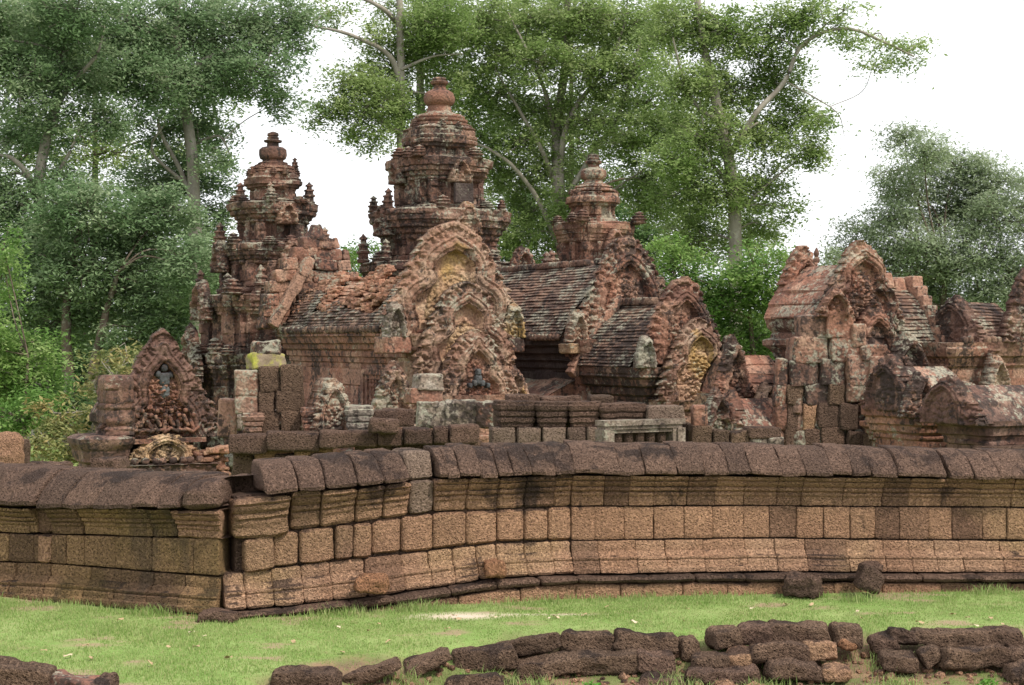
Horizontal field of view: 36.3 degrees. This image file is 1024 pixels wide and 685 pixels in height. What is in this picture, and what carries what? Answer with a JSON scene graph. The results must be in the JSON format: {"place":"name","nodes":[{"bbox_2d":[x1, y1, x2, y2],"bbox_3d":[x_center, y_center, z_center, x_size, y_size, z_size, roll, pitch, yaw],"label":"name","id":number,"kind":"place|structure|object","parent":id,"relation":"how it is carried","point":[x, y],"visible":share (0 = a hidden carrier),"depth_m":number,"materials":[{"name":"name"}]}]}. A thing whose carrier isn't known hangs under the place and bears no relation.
{"place":"outdoors","nodes":[
{"label":"outdoors","id":0,"kind":"place"},
{"bbox_2d":[0,655,56,684],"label":"laterite block","id":1,"kind":"object","parent":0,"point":[14,671],"depth_m":14.57,"materials":[{"name":"stone"}]},
{"bbox_2d":[91,672,118,684],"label":"laterite block","id":2,"kind":"object","parent":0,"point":[107,678],"depth_m":14.89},
{"bbox_2d":[224,494,290,538],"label":"laterite block","id":3,"kind":"structure","parent":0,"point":[258,517],"depth_m":19.58,"materials":[{"name":"stone"}]},
{"bbox_2d":[445,399,476,425],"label":"stone block","id":4,"kind":"structure","parent":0,"point":[461,411],"depth_m":30.21,"materials":[{"name":"grey stone"}]},
{"bbox_2d":[0,351,1023,684],"bbox_3d":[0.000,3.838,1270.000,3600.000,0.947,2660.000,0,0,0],"label":"ground","id":5,"kind":"structure","parent":0,"point":[356,661],"depth_m":18.27,"materials":[{"name":"plant"}]},
{"bbox_2d":[0,431,24,462],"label":"pillar stump","id":6,"kind":"object","parent":5,"relation":"on","point":[11,447],"visible":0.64,"depth_m":25.37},
{"bbox_2d":[23,438,30,462],"bbox_3d":[-8.068,1.814,25.809,0.185,0.463,0.418,8,0,2],"label":"pillar stump","id":7,"kind":"object","parent":5,"relation":"on","point":[27,449],"visible":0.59,"depth_m":25.78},
{"bbox_2d":[0,222,87,444],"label":"young tree","id":8,"kind":"object","parent":5,"relation":"on","point":[14,358],"visible":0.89,"depth_m":46.51,"materials":[{"name":"green plant"}]},
{"bbox_2d":[29,461,72,465],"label":"stone slab","id":9,"kind":"structure","parent":5,"relation":"on","point":[69,463],"depth_m":24.40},
{"bbox_2d":[50,669,99,684],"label":"laterite block","id":10,"kind":"object","parent":5,"relation":"on","point":[61,677],"depth_m":14.69,"materials":[{"name":"red stone"}]},
{"bbox_2d":[0,0,150,438],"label":"broadleaf tree","id":11,"kind":"object","parent":5,"relation":"on","point":[49,67],"visible":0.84,"depth_m":56.91,"materials":[{"name":"green plant"}]},
{"bbox_2d":[29,372,123,436],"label":"bush","id":12,"kind":"object","parent":5,"relation":"on","point":[74,401],"visible":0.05,"depth_m":49.12,"materials":[{"name":"green plant"}]},
{"bbox_2d":[13,338,142,465],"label":"frangipani shrub","id":13,"kind":"object","parent":5,"relation":"on","point":[60,421],"visible":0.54,"depth_m":40.42,"materials":[{"name":"green plant"}]},
{"bbox_2d":[0,235,219,428],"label":"broadleaf tree","id":14,"kind":"object","parent":5,"relation":"on","point":[79,368],"visible":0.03,"depth_m":67.56,"materials":[{"name":"green plant"}]},
{"bbox_2d":[90,456,129,467],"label":"stone slab","id":15,"kind":"structure","parent":5,"relation":"on","point":[114,462],"depth_m":24.22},
{"bbox_2d":[0,462,229,616],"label":"laterite wall","id":16,"kind":"structure","parent":5,"relation":"on","point":[105,537],"depth_m":20.29,"materials":[{"name":"stone"}]},
{"bbox_2d":[170,506,232,538],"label":"laterite block","id":17,"kind":"structure","parent":16,"relation":"on","point":[211,523],"depth_m":19.55,"materials":[{"name":"stone"}]},
{"bbox_2d":[182,473,258,509],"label":"laterite block","id":18,"kind":"structure","parent":17,"relation":"on","point":[212,492],"depth_m":19.45,"materials":[{"name":"stone"}]},
{"bbox_2d":[0,162,230,444],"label":"broadleaf tree","id":19,"kind":"object","parent":5,"relation":"on","point":[119,238],"visible":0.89,"depth_m":54.43,"materials":[{"name":"green plant"}]},
{"bbox_2d":[0,0,256,371],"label":"leafy tree","id":20,"kind":"object","parent":5,"relation":"on","point":[95,160],"visible":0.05,"depth_m":79.22,"materials":[{"name":"green plant"}]},
{"bbox_2d":[67,328,230,475],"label":"carved pavilion","id":21,"kind":"structure","parent":5,"relation":"on","point":[153,411],"depth_m":33.85,"materials":[{"name":"brown stone"}]},
{"bbox_2d":[125,601,178,616],"bbox_3d":[-4.530,3.333,19.578,0.802,0.173,0.592,0,0,0],"label":"grass tuft","id":22,"kind":"object","parent":5,"relation":"on","point":[144,612],"visible":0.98,"depth_m":19.52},
{"bbox_2d":[72,0,357,343],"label":"broadleaf tree","id":23,"kind":"object","parent":5,"relation":"on","point":[188,28],"visible":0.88,"depth_m":60.31,"materials":[{"name":"green plant"}]},
{"bbox_2d":[197,607,241,623],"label":"laterite block","id":24,"kind":"object","parent":5,"relation":"on","point":[218,614],"depth_m":18.95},
{"bbox_2d":[181,132,329,473],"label":"temple tower","id":25,"kind":"structure","parent":5,"relation":"on","point":[274,215],"depth_m":41.90,"materials":[{"name":"stone"}]},
{"bbox_2d":[270,664,342,684],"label":"laterite block","id":26,"kind":"object","parent":5,"relation":"on","point":[301,674],"depth_m":15.81,"materials":[{"name":"stone"}]},
{"bbox_2d":[313,601,378,618],"bbox_3d":[-2.100,3.331,19.480,0.863,0.195,0.641,0,0,0],"label":"grass tuft","id":27,"kind":"object","parent":5,"relation":"on","point":[352,611],"visible":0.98,"depth_m":19.47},
{"bbox_2d":[228,423,482,490],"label":"ruined inner wall","id":28,"kind":"structure","parent":5,"relation":"on","point":[246,449],"depth_m":25.77,"materials":[{"name":"stone"}]},
{"bbox_2d":[217,364,414,437],"bbox_3d":[-3.400,1.019,26.826,3.438,1.292,1.367,0,0,-3],"label":"ruined wall stub","id":29,"kind":"object","parent":28,"relation":"on","point":[327,400],"visible":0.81,"depth_m":26.80,"materials":[{"name":"stone"}]},
{"bbox_2d":[241,412,264,432],"bbox_3d":[-4.460,1.405,26.902,0.410,0.418,0.665,0,0,-9],"label":"moulded base","id":30,"kind":"object","parent":29,"relation":"attached to","point":[252,422],"visible":0.85,"depth_m":26.61,"materials":[{"name":"red stone"}]},
{"bbox_2d":[246,352,285,369],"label":"stone block","id":31,"kind":"structure","parent":29,"relation":"on","point":[255,360],"depth_m":27.02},
{"bbox_2d":[250,339,280,354],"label":"stone block","id":32,"kind":"structure","parent":31,"relation":"on","point":[270,347],"depth_m":27.04,"materials":[{"name":"grey stone"}]},
{"bbox_2d":[300,407,344,430],"bbox_3d":[-3.219,1.329,26.618,0.788,0.477,0.702,0,0,-9],"label":"moulded base","id":33,"kind":"object","parent":29,"relation":"on","point":[306,414],"visible":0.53,"depth_m":26.27,"materials":[{"name":"red stone"}]},
{"bbox_2d":[344,404,373,429],"bbox_3d":[-2.610,1.308,26.498,0.520,0.504,0.676,0,0,-9],"label":"moulded base","id":34,"kind":"object","parent":29,"relation":"on","point":[358,416],"visible":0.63,"depth_m":26.20,"materials":[{"name":"grey stone"}]},
{"bbox_2d":[367,417,399,434],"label":"stone slab","id":35,"kind":"structure","parent":28,"relation":"on","point":[382,426],"depth_m":25.41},
{"bbox_2d":[339,234,381,276],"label":"bush","id":36,"kind":"object","parent":5,"relation":"on","point":[353,257],"visible":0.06,"depth_m":56.95,"materials":[{"name":"green plant"}]},
{"bbox_2d":[342,656,401,684],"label":"laterite block","id":37,"kind":"object","parent":5,"relation":"on","point":[365,674],"depth_m":16.40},
{"bbox_2d":[288,0,491,161],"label":"tall tree","id":38,"kind":"object","parent":5,"relation":"on","point":[374,84],"visible":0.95,"depth_m":65.40,"materials":[{"name":"green plant"}]},
{"bbox_2d":[379,660,441,684],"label":"grass tuft","id":39,"kind":"object","parent":5,"relation":"on","point":[413,677],"visible":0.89,"depth_m":16.66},
{"bbox_2d":[256,221,565,451],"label":"library building","id":40,"kind":"structure","parent":5,"relation":"on","point":[446,306],"depth_m":33.80,"materials":[{"name":"red stone"}]},
{"bbox_2d":[360,369,383,404],"bbox_3d":[-2.966,1.125,34.820,0.176,1.050,1.700,0,0,-29],"label":"false window","id":41,"kind":"structure","parent":40,"relation":"in","point":[368,383],"depth_m":35.22,"materials":[{"name":"red stone"}]},
{"bbox_2d":[388,598,450,612],"bbox_3d":[-1.206,3.326,19.903,0.731,0.181,0.646,0,0,-44],"label":"grass tuft","id":42,"kind":"object","parent":5,"relation":"on","point":[424,607],"visible":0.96,"depth_m":19.81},
{"bbox_2d":[403,647,452,676],"bbox_3d":[-0.916,3.477,16.995,0.546,0.208,0.389,-21,3,-4],"label":"laterite block","id":43,"kind":"object","parent":5,"relation":"on","point":[426,662],"depth_m":16.86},
{"bbox_2d":[416,401,445,428],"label":"stone block","id":44,"kind":"structure","parent":5,"relation":"on","point":[430,414],"depth_m":30.22,"materials":[{"name":"grey stone"}]},
{"bbox_2d":[403,388,442,403],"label":"stone block","id":45,"kind":"structure","parent":44,"relation":"on","point":[413,395],"depth_m":30.64,"materials":[{"name":"red stone"}]},
{"bbox_2d":[412,373,443,390],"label":"stone block","id":46,"kind":"structure","parent":45,"relation":"on","point":[429,381],"depth_m":30.65,"materials":[{"name":"grey stone"}]},
{"bbox_2d":[356,77,511,279],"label":"temple tower","id":47,"kind":"structure","parent":5,"relation":"on","point":[438,168],"depth_m":44.45,"materials":[{"name":"stone"}]},
{"bbox_2d":[454,183,472,202],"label":"niche door","id":48,"kind":"structure","parent":47,"relation":"in","point":[462,191],"depth_m":44.06,"materials":[{"name":"stone"}]},
{"bbox_2d":[404,0,501,126],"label":"tall tree","id":49,"kind":"object","parent":5,"relation":"on","point":[445,58],"visible":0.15,"depth_m":70.05,"materials":[{"name":"green plant"}]},
{"bbox_2d":[444,672,503,684],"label":"laterite block","id":50,"kind":"object","parent":5,"relation":"on","point":[492,678],"depth_m":16.56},
{"bbox_2d":[451,640,517,671],"bbox_3d":[-0.322,3.529,17.435,0.761,0.313,0.397,-4,0,-7],"label":"laterite block","id":51,"kind":"object","parent":5,"relation":"on","point":[501,655],"depth_m":17.27,"materials":[{"name":"stone"}]},
{"bbox_2d":[476,400,492,428],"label":"stone block","id":52,"kind":"structure","parent":5,"relation":"on","point":[484,414],"depth_m":30.23,"materials":[{"name":"red stone"}]},
{"bbox_2d":[2,265,1023,387],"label":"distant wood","id":53,"kind":"object","parent":5,"relation":"on","point":[694,272],"visible":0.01,"depth_m":89.05,"materials":[{"name":"green plant"}]},
{"bbox_2d":[504,672,580,684],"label":"grass tuft","id":54,"kind":"object","parent":5,"relation":"on","point":[541,682],"visible":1,"depth_m":16.97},
{"bbox_2d":[517,650,581,679],"bbox_3d":[0.412,3.600,17.411,0.754,0.238,0.427,-7,3,-5],"label":"laterite block","id":55,"kind":"object","parent":5,"relation":"on","point":[556,664],"depth_m":17.26,"materials":[{"name":"stone"}]},
{"bbox_2d":[511,632,561,657],"bbox_3d":[0.255,3.426,17.712,0.631,0.242,0.373,-13,-5,-1],"label":"laterite block","id":56,"kind":"object","parent":55,"relation":"on","point":[523,646],"depth_m":17.55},
{"bbox_2d":[441,0,703,263],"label":"spreading tree","id":57,"kind":"object","parent":5,"relation":"on","point":[557,122],"visible":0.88,"depth_m":67.33,"materials":[{"name":"green plant"}]},
{"bbox_2d":[497,235,665,399],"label":"temple hall","id":58,"kind":"structure","parent":5,"relation":"on","point":[562,304],"depth_m":36.96,"materials":[{"name":"stone"}]},
{"bbox_2d":[509,246,552,265],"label":"gable fragment","id":59,"kind":"object","parent":58,"relation":"on","point":[521,255],"visible":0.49,"depth_m":44.01,"materials":[{"name":"red stone"}]},
{"bbox_2d":[486,191,676,286],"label":"leafy tree","id":60,"kind":"object","parent":5,"relation":"on","point":[639,233],"visible":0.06,"depth_m":73.95,"materials":[{"name":"green plant"}]},
{"bbox_2d":[559,628,615,651],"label":"laterite block","id":61,"kind":"structure","parent":5,"relation":"on","point":[570,639],"depth_m":17.68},
{"bbox_2d":[489,393,690,442],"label":"ruined inner wall","id":62,"kind":"structure","parent":5,"relation":"on","point":[524,418],"depth_m":26.41,"materials":[{"name":"stone"}]},
{"bbox_2d":[549,154,665,288],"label":"temple tower","id":63,"kind":"structure","parent":5,"relation":"on","point":[591,227],"depth_m":47.33,"materials":[{"name":"stone"}]},
{"bbox_2d":[576,648,638,675],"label":"laterite block","id":64,"kind":"structure","parent":5,"relation":"on","point":[601,662],"depth_m":17.32,"materials":[{"name":"stone"}]},
{"bbox_2d":[222,439,1023,618],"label":"laterite wall","id":65,"kind":"structure","parent":5,"relation":"on","point":[434,523],"depth_m":21.06,"materials":[{"name":"stone"}]},
{"bbox_2d":[241,538,274,572],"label":"laterite block","id":66,"kind":"structure","parent":65,"relation":"on","point":[258,556],"depth_m":19.61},
{"bbox_2d":[353,572,389,593],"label":"laterite block","id":67,"kind":"structure","parent":65,"relation":"on","point":[373,583],"depth_m":19.57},
{"bbox_2d":[483,558,506,577],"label":"laterite block","id":68,"kind":"structure","parent":65,"relation":"on","point":[493,567],"depth_m":20.29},
{"bbox_2d":[451,0,794,279],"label":"leafy tree","id":69,"kind":"object","parent":5,"relation":"on","point":[572,147],"visible":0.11,"depth_m":83.83,"materials":[{"name":"green plant"}]},
{"bbox_2d":[595,419,685,442],"bbox_3d":[2.151,1.792,26.130,1.611,1.014,0.315,0,0,-29],"label":"stone window frame","id":70,"kind":"object","parent":5,"relation":"on","point":[663,429],"visible":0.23,"depth_m":26.04,"materials":[{"name":"grey stone"}]},
{"bbox_2d":[613,627,678,654],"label":"laterite block","id":71,"kind":"structure","parent":5,"relation":"on","point":[625,638],"depth_m":17.68,"materials":[{"name":"stone"}]},
{"bbox_2d":[565,276,727,422],"bbox_3d":[3.263,0.974,35.282,2.830,4.868,3.420,0,0,-29],"label":"temple porch","id":72,"kind":"object","parent":5,"relation":"on","point":[669,342],"visible":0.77,"depth_m":34.25,"materials":[{"name":"stone"}]},
{"bbox_2d":[636,648,675,674],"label":"laterite block","id":73,"kind":"structure","parent":5,"relation":"on","point":[662,661],"depth_m":17.32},
{"bbox_2d":[639,671,685,684],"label":"laterite block","id":74,"kind":"object","parent":5,"relation":"on","point":[644,677],"depth_m":17.00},
{"bbox_2d":[648,671,711,684],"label":"grass tuft","id":75,"kind":"object","parent":5,"relation":"on","point":[682,679],"visible":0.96,"depth_m":16.94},
{"bbox_2d":[357,649,1018,684],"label":"stone crumbs","id":76,"kind":"object","parent":5,"relation":"on","point":[623,677],"visible":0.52,"depth_m":17.21,"materials":[{"name":"stone"}]},
{"bbox_2d":[678,635,700,661],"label":"laterite block","id":77,"kind":"object","parent":5,"relation":"on","point":[688,645],"depth_m":17.69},
{"bbox_2d":[684,667,715,684],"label":"laterite block","id":78,"kind":"structure","parent":5,"relation":"on","point":[706,675],"depth_m":17.01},
{"bbox_2d":[690,651,729,667],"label":"laterite block","id":79,"kind":"structure","parent":5,"relation":"on","point":[715,659],"depth_m":17.31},
{"bbox_2d":[704,625,742,649],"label":"laterite block","id":80,"kind":"object","parent":5,"relation":"on","point":[718,637],"depth_m":17.65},
{"bbox_2d":[640,230,822,359],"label":"leafy tree","id":81,"kind":"object","parent":5,"relation":"on","point":[721,296],"visible":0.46,"depth_m":56.24,"materials":[{"name":"green plant"}]},
{"bbox_2d":[688,404,783,444],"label":"block wall","id":82,"kind":"structure","parent":5,"relation":"on","point":[700,429],"depth_m":26.61,"materials":[{"name":"brown stone"}]},
{"bbox_2d":[714,663,760,684],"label":"laterite block","id":83,"kind":"structure","parent":5,"relation":"on","point":[735,674],"depth_m":17.03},
{"bbox_2d":[726,645,751,665],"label":"laterite block","id":84,"kind":"structure","parent":5,"relation":"on","point":[740,655],"depth_m":17.33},
{"bbox_2d":[696,334,784,442],"bbox_3d":[4.363,1.623,29.661,2.969,3.566,2.424,0,0,-29],"label":"annex","id":85,"kind":"object","parent":5,"relation":"on","point":[736,387],"visible":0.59,"depth_m":29.46,"materials":[{"name":"red stone"}]},
{"bbox_2d":[617,0,947,328],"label":"tall tree","id":86,"kind":"object","parent":5,"relation":"on","point":[714,34],"visible":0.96,"depth_m":61.78,"materials":[{"name":"green plant"}]},
{"bbox_2d":[763,657,823,682],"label":"laterite block","id":87,"kind":"structure","parent":5,"relation":"on","point":[786,668],"depth_m":17.00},
{"bbox_2d":[782,570,823,598],"bbox_3d":[3.889,3.250,20.854,0.501,0.369,0.413,0,0,24],"label":"laterite block","id":88,"kind":"object","parent":5,"relation":"on","point":[799,584],"depth_m":20.70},
{"bbox_2d":[803,639,837,660],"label":"laterite block","id":89,"kind":"object","parent":5,"relation":"on","point":[823,650],"depth_m":17.35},
{"bbox_2d":[821,661,851,682],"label":"laterite block","id":90,"kind":"object","parent":5,"relation":"on","point":[834,671],"depth_m":16.98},
{"bbox_2d":[772,287,912,446],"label":"heaped block wall","id":91,"kind":"structure","parent":5,"relation":"on","point":[823,369],"depth_m":28.60,"materials":[{"name":"red stone"}]},
{"bbox_2d":[837,639,856,651],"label":"laterite block","id":92,"kind":"object","parent":5,"relation":"on","point":[844,644],"depth_m":17.61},
{"bbox_2d":[828,621,863,649],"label":"laterite block","id":93,"kind":"object","parent":92,"relation":"on","point":[850,632],"depth_m":17.68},
{"bbox_2d":[762,240,946,358],"bbox_3d":[6.857,0.720,31.038,3.470,5.376,2.561,0,0,-29],"label":"gatehouse","id":94,"kind":"object","parent":5,"relation":"on","point":[888,306],"visible":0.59,"depth_m":30.50,"materials":[{"name":"red stone"}]},
{"bbox_2d":[819,589,892,604],"bbox_3d":[4.549,3.328,20.577,0.874,0.180,0.622,0,0,-23],"label":"grass tuft","id":95,"kind":"object","parent":5,"relation":"on","point":[859,598],"visible":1,"depth_m":20.53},
{"bbox_2d":[853,562,883,593],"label":"laterite block","id":96,"kind":"object","parent":5,"relation":"on","point":[869,578],"depth_m":20.71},
{"bbox_2d":[848,651,917,675],"bbox_3d":[4.240,3.571,17.624,0.894,0.305,0.634,0,0,19],"label":"grass tuft","id":97,"kind":"object","parent":5,"relation":"on","point":[872,668],"visible":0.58,"depth_m":17.56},
{"bbox_2d":[867,629,899,653],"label":"laterite block","id":98,"kind":"object","parent":5,"relation":"on","point":[877,641],"depth_m":17.72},
{"bbox_2d":[887,626,917,644],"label":"laterite block","id":99,"kind":"object","parent":98,"relation":"on","point":[903,636],"depth_m":17.74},
{"bbox_2d":[855,669,931,684],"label":"grass tuft","id":100,"kind":"object","parent":5,"relation":"on","point":[893,682],"visible":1,"depth_m":16.96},
{"bbox_2d":[876,648,918,673],"bbox_3d":[4.322,3.579,17.512,0.449,0.227,0.423,2,2,6],"label":"laterite block","id":101,"kind":"object","parent":5,"relation":"on","point":[897,661],"depth_m":17.35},
{"bbox_2d":[858,331,974,447],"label":"gatehouse wing","id":102,"kind":"structure","parent":5,"relation":"on","point":[897,390],"depth_m":27.21,"materials":[{"name":"stone"}]},
{"bbox_2d":[814,116,1023,311],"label":"feathery tree","id":103,"kind":"object","parent":5,"relation":"on","point":[943,264],"visible":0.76,"depth_m":59.26,"materials":[{"name":"green plant"}]},
{"bbox_2d":[916,644,941,668],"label":"laterite block","id":104,"kind":"object","parent":5,"relation":"on","point":[929,656],"depth_m":17.43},
{"bbox_2d":[910,627,936,644],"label":"laterite block","id":105,"kind":"object","parent":104,"relation":"on","point":[925,636],"depth_m":17.73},
{"bbox_2d":[914,375,1023,448],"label":"roof","id":106,"kind":"object","parent":5,"relation":"on","point":[957,411],"visible":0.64,"depth_m":25.70,"materials":[{"name":"brown stone"}]},
{"bbox_2d":[920,267,1023,384],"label":"temple building","id":107,"kind":"structure","parent":5,"relation":"on","point":[983,344],"depth_m":30.29,"materials":[{"name":"stone"}]},
{"bbox_2d":[937,642,1011,670],"bbox_3d":[5.173,3.516,17.535,0.832,0.291,0.410,1,0,-8],"label":"laterite block","id":108,"kind":"object","parent":5,"relation":"on","point":[976,657],"depth_m":17.37,"materials":[{"name":"stone"}]},
{"bbox_2d":[960,582,1018,595],"bbox_3d":[6.494,3.328,21.201,0.862,0.182,0.648,0,0,0],"label":"grass tuft","id":109,"kind":"object","parent":5,"relation":"on","point":[982,591],"visible":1,"depth_m":21.13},
{"bbox_2d":[982,625,1023,646],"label":"laterite block","id":110,"kind":"object","parent":5,"relation":"on","point":[1004,635],"depth_m":17.70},
{"bbox_2d":[1002,658,1023,684],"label":"laterite block","id":111,"kind":"object","parent":5,"relation":"on","point":[1013,672],"depth_m":17.10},
{"bbox_2d":[1007,645,1023,662],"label":"laterite block","id":112,"kind":"object","parent":5,"relation":"on","point":[1017,653],"depth_m":17.39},
{"bbox_2d":[0,0,1023,330],"label":"sky","id":113,"kind":"structure","parent":0,"point":[977,94],"materials":[{"name":"white"}]},
{"bbox_2d":[749,640,810,663],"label":"laterite block","id":114,"kind":"structure","parent":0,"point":[767,651],"depth_m":17.31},
{"bbox_2d":[737,620,772,644],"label":"laterite block","id":115,"kind":"structure","parent":114,"relation":"on","point":[756,631],"depth_m":17.67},
{"bbox_2d":[767,619,830,641],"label":"laterite block","id":116,"kind":"structure","parent":114,"relation":"on","point":[800,631],"depth_m":17.67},
{"bbox_2d":[930,627,990,647],"bbox_3d":[5.102,3.386,17.857,0.705,0.260,0.388,0,0,9],"label":"laterite block","id":117,"kind":"object","parent":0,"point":[958,637],"depth_m":17.71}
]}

